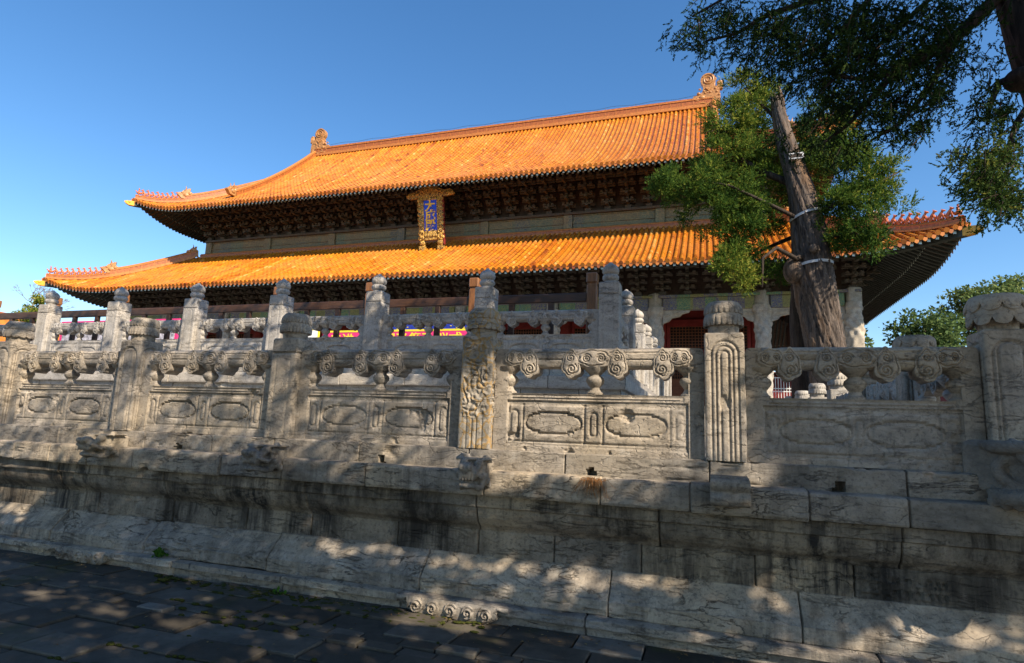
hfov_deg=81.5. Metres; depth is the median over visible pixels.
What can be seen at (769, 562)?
stone terrace
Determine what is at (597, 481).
dry grass
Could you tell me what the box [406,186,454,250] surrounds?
name plaque
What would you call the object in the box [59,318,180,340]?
display board
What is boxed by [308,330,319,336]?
yellow notice
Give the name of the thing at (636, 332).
stone balustrade
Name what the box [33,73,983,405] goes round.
temple hall
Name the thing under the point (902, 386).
stone balustrade
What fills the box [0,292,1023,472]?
stone balustrade
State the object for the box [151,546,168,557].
weed
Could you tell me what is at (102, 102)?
sky
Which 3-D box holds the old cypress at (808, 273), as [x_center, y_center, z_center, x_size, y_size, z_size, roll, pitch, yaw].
[7.140,-1.756,16.097,6.902,12.589,3.850,-1,-10,18]
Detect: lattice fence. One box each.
[772,372,791,397]
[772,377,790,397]
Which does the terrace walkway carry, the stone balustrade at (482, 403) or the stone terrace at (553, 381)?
the stone terrace at (553, 381)
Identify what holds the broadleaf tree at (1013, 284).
on the ground
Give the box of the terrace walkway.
[189,433,866,491]
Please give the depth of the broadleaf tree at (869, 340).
52.84 m
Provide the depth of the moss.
5.25 m
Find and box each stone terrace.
[0,424,1023,662]
[32,367,651,395]
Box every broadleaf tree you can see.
[865,323,873,346]
[882,306,966,346]
[923,272,1023,346]
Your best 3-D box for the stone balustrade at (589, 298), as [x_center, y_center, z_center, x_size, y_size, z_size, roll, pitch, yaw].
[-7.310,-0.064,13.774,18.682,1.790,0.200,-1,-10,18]
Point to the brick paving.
(40, 621)
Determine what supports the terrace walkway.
on the stone terrace at (769, 562)
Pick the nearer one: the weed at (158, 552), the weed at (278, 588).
the weed at (278, 588)
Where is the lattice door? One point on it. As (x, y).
(677, 389)
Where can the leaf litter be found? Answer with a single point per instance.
(316, 605)
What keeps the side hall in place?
on the ground
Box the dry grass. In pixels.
[571,477,612,498]
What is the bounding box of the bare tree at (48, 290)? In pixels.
[12,284,74,310]
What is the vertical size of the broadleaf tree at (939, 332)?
8.589 m
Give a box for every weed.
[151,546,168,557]
[272,586,286,594]
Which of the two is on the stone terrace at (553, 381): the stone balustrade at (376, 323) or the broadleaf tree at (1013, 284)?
the stone balustrade at (376, 323)
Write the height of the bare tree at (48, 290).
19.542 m
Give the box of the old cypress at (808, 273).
[643,64,924,397]
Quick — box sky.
[0,0,1023,371]
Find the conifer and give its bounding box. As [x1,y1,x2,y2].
[11,292,45,323]
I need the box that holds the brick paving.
[0,549,759,662]
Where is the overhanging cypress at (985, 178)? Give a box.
[656,0,1023,237]
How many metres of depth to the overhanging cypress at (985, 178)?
6.47 m
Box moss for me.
[1,574,484,662]
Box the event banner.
[328,328,466,336]
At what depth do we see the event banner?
24.86 m
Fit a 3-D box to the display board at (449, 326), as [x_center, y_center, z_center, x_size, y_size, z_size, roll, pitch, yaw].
[-3.756,1.208,25.708,4.700,3.410,0.210,-1,-10,18]
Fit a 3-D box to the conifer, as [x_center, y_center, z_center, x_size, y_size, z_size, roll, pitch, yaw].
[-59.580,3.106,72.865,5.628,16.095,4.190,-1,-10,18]
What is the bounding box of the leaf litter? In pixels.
[0,553,744,662]
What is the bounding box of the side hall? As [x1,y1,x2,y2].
[0,312,61,340]
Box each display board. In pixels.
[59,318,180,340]
[393,324,466,329]
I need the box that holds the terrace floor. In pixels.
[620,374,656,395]
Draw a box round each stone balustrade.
[0,262,621,350]
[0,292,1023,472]
[621,289,671,395]
[785,335,951,400]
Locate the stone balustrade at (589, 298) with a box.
[0,272,598,340]
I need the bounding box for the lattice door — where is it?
[671,370,683,395]

